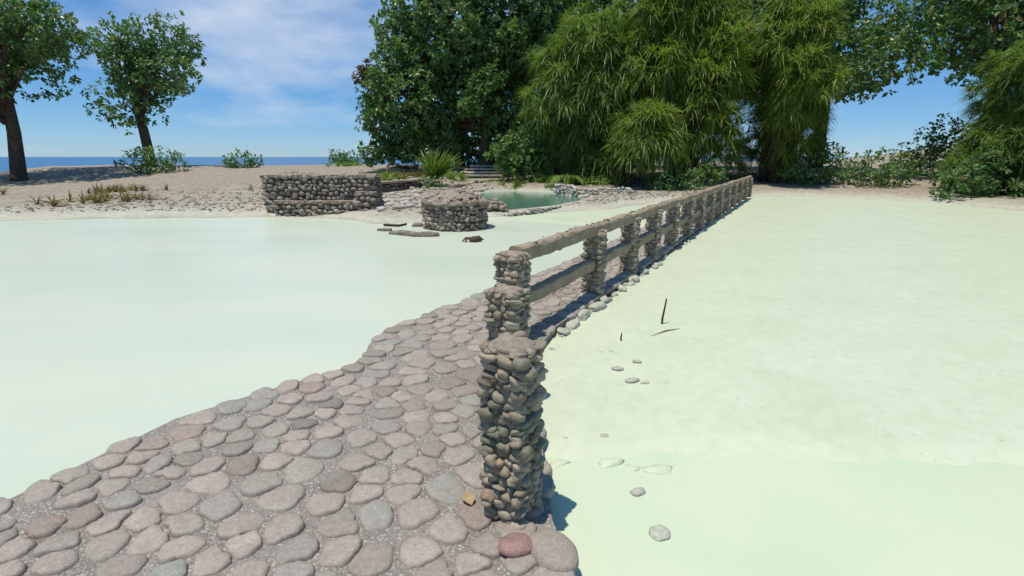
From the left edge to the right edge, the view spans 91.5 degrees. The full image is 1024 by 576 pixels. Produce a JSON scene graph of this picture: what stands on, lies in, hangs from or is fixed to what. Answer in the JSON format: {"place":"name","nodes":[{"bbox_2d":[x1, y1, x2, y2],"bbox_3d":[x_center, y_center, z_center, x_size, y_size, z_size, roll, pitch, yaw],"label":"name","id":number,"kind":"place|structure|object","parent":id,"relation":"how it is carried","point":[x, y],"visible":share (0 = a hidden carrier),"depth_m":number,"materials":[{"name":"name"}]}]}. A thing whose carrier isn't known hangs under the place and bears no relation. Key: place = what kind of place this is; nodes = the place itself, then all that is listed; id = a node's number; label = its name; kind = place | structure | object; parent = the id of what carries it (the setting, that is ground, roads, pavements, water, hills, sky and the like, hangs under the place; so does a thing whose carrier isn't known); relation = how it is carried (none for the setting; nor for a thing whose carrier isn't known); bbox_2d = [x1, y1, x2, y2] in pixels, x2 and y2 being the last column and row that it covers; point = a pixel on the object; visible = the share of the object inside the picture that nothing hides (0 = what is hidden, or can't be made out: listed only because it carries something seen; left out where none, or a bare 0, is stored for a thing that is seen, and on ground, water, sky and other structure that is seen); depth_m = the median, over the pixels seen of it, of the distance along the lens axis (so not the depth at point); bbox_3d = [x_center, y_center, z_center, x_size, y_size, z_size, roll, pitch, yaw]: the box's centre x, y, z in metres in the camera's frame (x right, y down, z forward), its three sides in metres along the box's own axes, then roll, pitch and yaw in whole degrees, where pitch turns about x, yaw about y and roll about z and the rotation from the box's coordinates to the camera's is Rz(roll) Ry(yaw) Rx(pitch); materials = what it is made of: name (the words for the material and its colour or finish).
{"place":"outdoors","nodes":[
{"label":"outdoors","id":0,"kind":"place"},
{"bbox_2d":[0,217,640,498],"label":"spring water","id":1,"kind":"structure","parent":0,"point":[112,331],"depth_m":6.13,"materials":[{"name":"liquid"}]},
{"bbox_2d":[377,228,391,230],"bbox_3d":[-3.162,-1.442,12.342,0.380,0.092,0.152,0,15,0],"label":"driftwood","id":2,"kind":"object","parent":1,"relation":"on","point":[384,229],"visible":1,"depth_m":12.32,"materials":[{"name":"wood"}]},
{"bbox_2d":[383,223,406,226],"bbox_3d":[-3.089,-1.667,13.209,0.626,0.072,0.322,-4,15,-15],"label":"driftwood","id":3,"kind":"object","parent":1,"relation":"on","point":[394,225],"visible":1,"depth_m":13.15,"materials":[{"name":"wood"}]},
{"bbox_2d":[389,230,439,236],"bbox_3d":[-2.320,-1.248,11.604,1.296,0.178,0.314,4,15,14],"label":"driftwood","id":4,"kind":"object","parent":1,"relation":"on","point":[415,234],"visible":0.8,"depth_m":11.49,"materials":[{"name":"wood"}]},
{"bbox_2d":[462,236,483,241],"bbox_3d":[-0.849,-1.055,10.771,0.491,0.149,0.188,0,15,0],"label":"stump root","id":5,"kind":"object","parent":1,"relation":"on","point":[475,239],"visible":0.99,"depth_m":10.72,"materials":[{"name":"plant"}]},
{"bbox_2d":[0,204,730,575],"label":"stone path","id":6,"kind":"structure","parent":0,"point":[370,460],"depth_m":2.59,"materials":[{"name":"grey stone"}]},
{"bbox_2d":[462,492,474,504],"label":"dry leaf","id":7,"kind":"object","parent":6,"relation":"on","point":[468,497],"visible":1,"depth_m":2.46,"materials":[{"name":"yellow plant"}]},
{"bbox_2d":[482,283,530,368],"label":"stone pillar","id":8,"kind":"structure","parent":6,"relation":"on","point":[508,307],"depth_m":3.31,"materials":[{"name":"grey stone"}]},
{"bbox_2d":[476,331,548,529],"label":"stone pillar","id":9,"kind":"structure","parent":6,"relation":"on","point":[511,391],"depth_m":2.20,"materials":[{"name":"grey stone"}]},
{"bbox_2d":[497,532,531,557],"bbox_3d":[0.018,1.119,2.163,0.166,0.067,0.131,0,15,0],"label":"pink stone","id":10,"kind":"object","parent":6,"relation":"on","point":[515,545],"visible":0.97,"depth_m":2.13,"materials":[{"name":"pink stone"}]},
{"bbox_2d":[529,529,578,572],"bbox_3d":[0.175,1.135,2.142,0.186,0.099,0.257,-9,17,-32],"label":"boulder","id":11,"kind":"object","parent":6,"relation":"on","point":[554,550],"visible":0.85,"depth_m":2.10,"materials":[{"name":"stone"}]},
{"bbox_2d":[493,175,753,337],"bbox_3d":[5.021,-2.119,12.808,0.342,0.913,20.231,8,17,29],"label":"stone railing","id":12,"kind":"object","parent":6,"relation":"on","point":[512,264],"visible":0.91,"depth_m":6.71,"materials":[{"name":"stone"},{"name":"weathered wood"}]},
{"bbox_2d":[412,223,422,226],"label":"boulder","id":13,"kind":"object","parent":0,"point":[417,224],"visible":0.78,"depth_m":13.08,"materials":[{"name":"stone"}]},
{"bbox_2d":[0,157,847,171],"bbox_3d":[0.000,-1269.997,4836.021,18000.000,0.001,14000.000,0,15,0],"label":"sea","id":14,"kind":"structure","parent":0,"point":[34,162],"depth_m":323.52,"materials":[{"name":"blue liquid"}]},
{"bbox_2d":[0,0,1000,156],"label":"sky","id":15,"kind":"structure","parent":0,"point":[277,81],"materials":[{"name":"blue"}]},
{"bbox_2d":[0,144,1023,223],"bbox_3d":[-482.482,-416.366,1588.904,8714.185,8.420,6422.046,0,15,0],"label":"ground","id":16,"kind":"structure","parent":0,"point":[55,181],"depth_m":22.70,"materials":[{"name":"beige sand"}]},
{"bbox_2d":[0,186,18,195],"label":"grass tuft","id":17,"kind":"object","parent":16,"relation":"on","point":[3,191],"visible":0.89,"depth_m":19.93,"materials":[{"name":"green plant"}]},
{"bbox_2d":[0,0,106,181],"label":"broadleaf tree","id":18,"kind":"object","parent":16,"relation":"on","point":[25,46],"visible":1,"depth_m":28.24,"materials":[{"name":"green plant"}]},
{"bbox_2d":[19,189,163,206],"bbox_3d":[-14.413,-2.722,17.354,2.470,1.520,3.767,8,17,29],"label":"grass tuft","id":19,"kind":"object","parent":16,"relation":"on","point":[94,197],"visible":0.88,"depth_m":17.17,"materials":[{"name":"green plant"}]},
{"bbox_2d":[79,183,170,194],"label":"grass tuft","id":20,"kind":"object","parent":16,"relation":"on","point":[110,189],"visible":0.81,"depth_m":21.36,"materials":[{"name":"green plant"}]},
{"bbox_2d":[79,8,207,166],"bbox_3d":[-25.629,-14.041,36.258,7.815,10.912,9.863,-4,15,-14],"label":"broadleaf tree","id":21,"kind":"object","parent":16,"relation":"on","point":[139,81],"visible":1,"depth_m":34.12,"materials":[{"name":"green plant"}]},
{"bbox_2d":[113,145,189,174],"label":"shrub","id":22,"kind":"object","parent":16,"relation":"on","point":[167,163],"visible":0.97,"depth_m":31.73,"materials":[{"name":"green plant"}]},
{"bbox_2d":[220,148,263,167],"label":"shrub","id":23,"kind":"object","parent":16,"relation":"on","point":[231,163],"visible":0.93,"depth_m":34.74,"materials":[{"name":"green plant"}]},
{"bbox_2d":[259,173,384,216],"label":"stone wall","id":24,"kind":"structure","parent":16,"relation":"on","point":[298,195],"depth_m":15.21,"materials":[{"name":"grey stone"}]},
{"bbox_2d":[323,160,364,166],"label":"grass tuft","id":25,"kind":"object","parent":16,"relation":"on","point":[343,163],"visible":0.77,"depth_m":36.46,"materials":[{"name":"green plant"}]},
{"bbox_2d":[328,148,360,164],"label":"shrub","id":26,"kind":"object","parent":16,"relation":"on","point":[343,157],"visible":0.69,"depth_m":40.33,"materials":[{"name":"green plant"}]},
{"bbox_2d":[0,173,700,212],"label":"shore gravel","id":27,"kind":"structure","parent":16,"relation":"on","point":[252,209],"depth_m":17.81,"materials":[{"name":"grey gravel"}]},
{"bbox_2d":[358,170,402,180],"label":"grass tuft","id":28,"kind":"object","parent":16,"relation":"on","point":[385,176],"visible":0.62,"depth_m":24.79,"materials":[{"name":"green plant"}]},
{"bbox_2d":[376,206,386,210],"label":"shore stone","id":29,"kind":"object","parent":16,"relation":"on","point":[381,208],"visible":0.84,"depth_m":14.57,"materials":[{"name":"grey stone"}]},
{"bbox_2d":[360,169,408,178],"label":"grass tuft","id":30,"kind":"object","parent":16,"relation":"on","point":[396,174],"visible":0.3,"depth_m":26.29,"materials":[{"name":"green plant"}]},
{"bbox_2d":[384,202,393,206],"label":"shore stone","id":31,"kind":"object","parent":16,"relation":"on","point":[389,204],"visible":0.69,"depth_m":15.13,"materials":[{"name":"grey stone"}]},
{"bbox_2d":[361,161,418,168],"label":"fallen branch","id":32,"kind":"object","parent":16,"relation":"on","point":[408,167],"visible":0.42,"depth_m":33.28,"materials":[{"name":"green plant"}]},
{"bbox_2d":[398,204,406,208],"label":"shore stone","id":33,"kind":"object","parent":16,"relation":"on","point":[402,206],"visible":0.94,"depth_m":14.57,"materials":[{"name":"grey stone"}]},
{"bbox_2d":[381,179,424,191],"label":"retaining wall","id":34,"kind":"structure","parent":16,"relation":"on","point":[386,188],"depth_m":22.63,"materials":[{"name":"stone"}]},
{"bbox_2d":[392,169,427,177],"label":"grass tuft","id":35,"kind":"object","parent":16,"relation":"on","point":[416,175],"visible":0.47,"depth_m":27.27,"materials":[{"name":"green plant"}]},
{"bbox_2d":[405,203,415,206],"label":"shore stone","id":36,"kind":"object","parent":16,"relation":"on","point":[410,205],"visible":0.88,"depth_m":14.78,"materials":[{"name":"grey stone"}]},
{"bbox_2d":[416,174,447,187],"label":"shrub","id":37,"kind":"object","parent":16,"relation":"on","point":[429,184],"visible":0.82,"depth_m":23.86,"materials":[{"name":"green plant"}]},
{"bbox_2d":[412,146,467,178],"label":"grass plant","id":38,"kind":"object","parent":16,"relation":"on","point":[432,167],"depth_m":24.16,"materials":[{"name":"green plant"}]},
{"bbox_2d":[416,170,468,182],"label":"grass tuft","id":39,"kind":"object","parent":16,"relation":"on","point":[449,176],"visible":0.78,"depth_m":26.88,"materials":[{"name":"green plant"}]},
{"bbox_2d":[445,50,475,167],"bbox_3d":[-2.899,-10.950,31.234,3.671,7.678,3.457,0,15,0],"label":"sapling","id":40,"kind":"object","parent":16,"relation":"on","point":[467,156],"visible":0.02,"depth_m":31.58,"materials":[{"name":"green plant"}]},
{"bbox_2d":[351,0,600,170],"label":"broadleaf tree","id":41,"kind":"object","parent":16,"relation":"on","point":[476,33],"visible":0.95,"depth_m":28.24,"materials":[{"name":"green plant"}]},
{"bbox_2d":[400,62,553,166],"bbox_3d":[-2.304,-13.394,35.954,12.842,10.624,7.514,0,15,0],"label":"broadleaf tree","id":42,"kind":"object","parent":16,"relation":"on","point":[473,140],"visible":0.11,"depth_m":36.29,"materials":[{"name":"green plant"}]},
{"bbox_2d":[456,165,504,177],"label":"stone steps","id":43,"kind":"structure","parent":16,"relation":"on","point":[478,168],"depth_m":28.85,"materials":[{"name":"grey stone"}]},
{"bbox_2d":[491,204,498,208],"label":"rubble stone","id":44,"kind":"object","parent":16,"relation":"on","point":[494,206],"visible":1,"depth_m":15.21,"materials":[{"name":"grey stone"}]},
{"bbox_2d":[452,176,540,187],"bbox_3d":[-0.943,-5.603,26.306,1.241,0.542,6.476,14,20,43],"label":"stone ledge","id":45,"kind":"object","parent":16,"relation":"on","point":[462,185],"visible":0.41,"depth_m":25.91,"materials":[{"name":"grey stone"}]},
{"bbox_2d":[498,205,504,210],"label":"rubble stone","id":46,"kind":"object","parent":16,"relation":"on","point":[501,208],"visible":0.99,"depth_m":15.26,"materials":[{"name":"grey stone"}]},
{"bbox_2d":[484,176,529,190],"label":"grass tuft","id":47,"kind":"object","parent":16,"relation":"on","point":[516,183],"visible":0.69,"depth_m":26.09,"materials":[{"name":"green plant"}]},
{"bbox_2d":[497,56,528,169],"bbox_3d":[-0.427,-11.447,31.722,3.690,8.401,3.287,9,17,32],"label":"sapling","id":48,"kind":"object","parent":16,"relation":"on","point":[513,91],"visible":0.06,"depth_m":31.26,"materials":[{"name":"green plant"}]},
{"bbox_2d":[472,186,555,191],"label":"pond kerb","id":49,"kind":"structure","parent":16,"relation":"on","point":[482,189],"depth_m":24.55,"materials":[{"name":"stone"}]},
{"bbox_2d":[482,118,555,180],"bbox_3d":[0.403,-7.237,26.514,3.998,3.375,2.482,0,15,0],"label":"shrub","id":50,"kind":"object","parent":16,"relation":"on","point":[509,163],"visible":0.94,"depth_m":26.29,"materials":[{"name":"green plant"}]},
{"bbox_2d":[507,198,585,215],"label":"pond kerb","id":51,"kind":"structure","parent":16,"relation":"on","point":[528,211],"depth_m":15.65,"materials":[{"name":"stone"}]},
{"bbox_2d":[530,168,569,182],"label":"grass tuft","id":52,"kind":"object","parent":16,"relation":"on","point":[535,179],"visible":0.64,"depth_m":26.25,"materials":[{"name":"green plant"}]},
{"bbox_2d":[544,172,584,188],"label":"grass tuft","id":53,"kind":"object","parent":16,"relation":"on","point":[560,178],"visible":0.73,"depth_m":25.02,"materials":[{"name":"green plant"}]},
{"bbox_2d":[495,0,659,165],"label":"broadleaf tree","id":54,"kind":"object","parent":16,"relation":"on","point":[604,3],"visible":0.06,"depth_m":32.01,"materials":[{"name":"green plant"}]},
{"bbox_2d":[562,169,596,186],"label":"grass tuft","id":55,"kind":"object","parent":16,"relation":"on","point":[578,182],"visible":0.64,"depth_m":25.67,"materials":[{"name":"green plant"}]},
{"bbox_2d":[513,0,652,185],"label":"reed clump","id":56,"kind":"object","parent":16,"relation":"on","point":[581,98],"visible":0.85,"depth_m":25.05,"materials":[{"name":"green plant"}]},
{"bbox_2d":[553,184,635,197],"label":"pond kerb","id":57,"kind":"structure","parent":16,"relation":"on","point":[573,189],"depth_m":21.59,"materials":[{"name":"stone"}]},
{"bbox_2d":[591,172,629,184],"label":"grass tuft","id":58,"kind":"object","parent":16,"relation":"on","point":[610,181],"visible":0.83,"depth_m":25.29,"materials":[{"name":"green plant"}]},
{"bbox_2d":[600,94,700,187],"bbox_3d":[6.409,-6.905,23.979,4.557,4.575,4.558,0,15,0],"label":"reed clump","id":59,"kind":"object","parent":16,"relation":"on","point":[650,140],"visible":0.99,"depth_m":22.90,"materials":[{"name":"green plant"}]},
{"bbox_2d":[647,158,727,190],"bbox_3d":[8.258,-5.243,23.271,3.695,1.648,2.031,-4,15,-16],"label":"shrub","id":60,"kind":"object","parent":16,"relation":"on","point":[670,187],"visible":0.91,"depth_m":23.33,"materials":[{"name":"green plant"}]},
{"bbox_2d":[611,0,778,182],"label":"bamboo","id":61,"kind":"object","parent":16,"relation":"on","point":[689,66],"visible":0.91,"depth_m":23.74,"materials":[{"name":"green plant"}]},
{"bbox_2d":[644,0,763,136],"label":"broadleaf tree","id":62,"kind":"object","parent":16,"relation":"on","point":[739,16],"visible":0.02,"depth_m":28.90,"materials":[{"name":"green plant"}]},
{"bbox_2d":[729,0,859,183],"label":"reed clump","id":63,"kind":"object","parent":16,"relation":"on","point":[787,111],"visible":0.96,"depth_m":23.11,"materials":[{"name":"green plant"}]},
{"bbox_2d":[776,137,865,185],"bbox_3d":[15.324,-6.184,24.657,3.974,2.506,3.102,6,16,23],"label":"shrub","id":64,"kind":"object","parent":16,"relation":"on","point":[826,172],"visible":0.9,"depth_m":24.40,"materials":[{"name":"green plant"}]},
{"bbox_2d":[716,0,947,173],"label":"broadleaf tree","id":65,"kind":"object","parent":16,"relation":"on","point":[863,70],"visible":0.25,"depth_m":24.80,"materials":[{"name":"green plant"}]},
{"bbox_2d":[731,0,949,170],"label":"broadleaf tree","id":66,"kind":"object","parent":16,"relation":"on","point":[853,6],"visible":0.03,"depth_m":29.30,"materials":[{"name":"green plant"}]},
{"bbox_2d":[842,146,930,186],"bbox_3d":[17.912,-5.770,24.026,3.759,2.106,2.568,0,15,0],"label":"shrub","id":67,"kind":"object","parent":16,"relation":"on","point":[888,171],"visible":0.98,"depth_m":23.65,"materials":[{"name":"green plant"}]},
{"bbox_2d":[876,113,974,177],"bbox_3d":[23.769,-7.650,26.993,6.272,3.614,4.024,0,15,0],"label":"shrub","id":68,"kind":"object","parent":16,"relation":"on","point":[935,152],"visible":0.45,"depth_m":26.93,"materials":[{"name":"green plant"}]},
{"bbox_2d":[870,0,1023,134],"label":"broadleaf tree","id":69,"kind":"object","parent":16,"relation":"on","point":[1006,38],"visible":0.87,"depth_m":23.72,"materials":[{"name":"green plant"}]},
{"bbox_2d":[894,0,1018,89],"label":"broadleaf tree","id":70,"kind":"object","parent":16,"relation":"on","point":[961,74],"visible":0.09,"depth_m":30.87,"materials":[{"name":"green plant"}]},
{"bbox_2d":[922,129,1020,187],"bbox_3d":[20.975,-5.607,21.686,5.528,3.265,3.316,0,15,0],"label":"shrub","id":71,"kind":"object","parent":16,"relation":"on","point":[939,169],"visible":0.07,"depth_m":22.55,"materials":[{"name":"green plant"}]},
{"bbox_2d":[929,144,1023,199],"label":"shrub","id":72,"kind":"object","parent":16,"relation":"on","point":[973,168],"visible":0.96,"depth_m":19.38,"materials":[{"name":"green plant"}]},
{"bbox_2d":[934,36,1023,197],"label":"reed clump","id":73,"kind":"object","parent":16,"relation":"on","point":[1004,116],"visible":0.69,"depth_m":20.14,"materials":[{"name":"green plant"}]},
{"bbox_2d":[479,191,585,214],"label":"pond water","id":74,"kind":"structure","parent":0,"point":[512,200],"depth_m":21.01,"materials":[{"name":"green liquid"}]},
{"bbox_2d":[488,202,681,226],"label":"silt shore","id":75,"kind":"structure","parent":0,"point":[584,217],"depth_m":15.13,"materials":[{"name":"beige sand"}]},
{"bbox_2d":[421,188,489,231],"bbox_3d":[-1.457,-2.009,12.887,1.795,1.151,1.785,0,15,0],"label":"stone well","id":76,"kind":"object","parent":75,"relation":"on","point":[455,210],"visible":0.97,"depth_m":12.28,"materials":[{"name":"grey stone"}]},
{"bbox_2d":[540,197,1023,465],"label":"silt flat","id":77,"kind":"structure","parent":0,"point":[843,329],"depth_m":4.75,"materials":[{"name":"beige sand"}]},
{"bbox_2d":[550,459,569,466],"bbox_3d":[0.278,1.059,2.984,0.140,0.049,0.061,-8,17,-27],"label":"pebble","id":78,"kind":"object","parent":77,"relation":"on","point":[558,463],"visible":0.68,"depth_m":2.97,"materials":[{"name":"stone"}]},
{"bbox_2d":[557,327,570,335],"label":"edge stone","id":79,"kind":"object","parent":77,"relation":"on","point":[564,331],"visible":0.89,"depth_m":5.00,"materials":[{"name":"grey stone"}]},
{"bbox_2d":[565,318,579,330],"bbox_3d":[0.637,0.393,5.239,0.111,0.094,0.261,8,17,26],"label":"edge stone","id":80,"kind":"object","parent":77,"relation":"on","point":[573,324],"visible":0.84,"depth_m":5.19,"materials":[{"name":"grey stone"}]},
{"bbox_2d":[577,309,589,319],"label":"edge stone","id":81,"kind":"object","parent":77,"relation":"on","point":[583,313],"visible":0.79,"depth_m":5.47,"materials":[{"name":"grey stone"}]},
{"bbox_2d":[587,301,606,311],"bbox_3d":[0.993,0.231,5.858,0.166,0.114,0.286,11,18,36],"label":"edge stone","id":82,"kind":"object","parent":77,"relation":"on","point":[597,306],"visible":0.87,"depth_m":5.79,"materials":[{"name":"grey stone"}]},
{"bbox_2d":[600,295,612,303],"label":"edge stone","id":83,"kind":"object","parent":77,"relation":"on","point":[605,299],"visible":0.81,"depth_m":6.11,"materials":[{"name":"grey stone"}]},
{"bbox_2d":[611,366,623,370],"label":"pebble","id":84,"kind":"object","parent":77,"relation":"on","point":[617,368],"visible":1,"depth_m":4.20,"materials":[{"name":"stone"}]},
{"bbox_2d":[617,284,626,291],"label":"edge stone","id":85,"kind":"object","parent":77,"relation":"on","point":[621,288],"visible":0.98,"depth_m":6.61,"materials":[{"name":"grey stone"}]},
{"bbox_2d":[625,378,639,382],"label":"pebble","id":86,"kind":"object","parent":77,"relation":"on","point":[630,380],"visible":1,"depth_m":3.97,"materials":[{"name":"stone"}]},
{"bbox_2d":[628,275,639,282],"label":"edge stone","id":87,"kind":"object","parent":77,"relation":"on","point":[635,278],"visible":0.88,"depth_m":7.10,"materials":[{"name":"grey stone"}]},
{"bbox_2d":[639,268,648,274],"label":"edge stone","id":88,"kind":"object","parent":77,"relation":"on","point":[644,271],"visible":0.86,"depth_m":7.60,"materials":[{"name":"grey stone"}]},
{"bbox_2d":[661,299,666,323],"bbox_3d":[1.616,0.302,5.313,0.048,0.391,0.023,0,15,0],"label":"stick","id":89,"kind":"object","parent":77,"relation":"on","point":[662,317],"visible":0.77,"depth_m":5.30,"materials":[{"name":"brown wood"}]},
{"bbox_2d":[652,328,679,335],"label":"twig","id":90,"kind":"object","parent":77,"relation":"on","point":[664,331],"visible":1,"depth_m":5.10,"materials":[{"name":"brown wood"}]},
{"bbox_2d":[545,452,1023,575],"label":"shallow water","id":91,"kind":"structure","parent":0,"point":[768,514],"depth_m":2.54,"materials":[{"name":"green liquid"}]},
{"bbox_2d":[598,458,623,468],"bbox_3d":[0.592,1.055,2.983,0.179,0.062,0.078,-4,15,-15],"label":"pebble","id":92,"kind":"object","parent":91,"relation":"in","point":[606,463],"visible":0.75,"depth_m":2.96,"materials":[{"name":"stone"}]},
{"bbox_2d":[625,464,640,470],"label":"pebble","id":93,"kind":"object","parent":91,"relation":"in","point":[632,467],"visible":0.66,"depth_m":2.93,"materials":[{"name":"stone"}]},
{"bbox_2d":[630,487,645,496],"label":"submerged stone","id":94,"kind":"object","parent":91,"relation":"on","point":[639,491],"visible":1,"depth_m":2.71,"materials":[{"name":"grey stone"}]},
{"bbox_2d":[642,464,671,474],"bbox_3d":[0.854,1.079,2.924,0.232,0.082,0.122,0,15,0],"label":"pebble","id":95,"kind":"object","parent":91,"relation":"in","point":[661,469],"visible":0.68,"depth_m":2.90,"materials":[{"name":"stone"}]},
{"bbox_2d":[649,524,670,541],"bbox_3d":[0.718,1.192,2.425,0.108,0.036,0.105,0,15,0],"label":"submerged stone","id":96,"kind":"object","parent":91,"relation":"on","point":[659,533],"visible":1,"depth_m":2.41,"materials":[{"name":"grey stone"}]}
]}

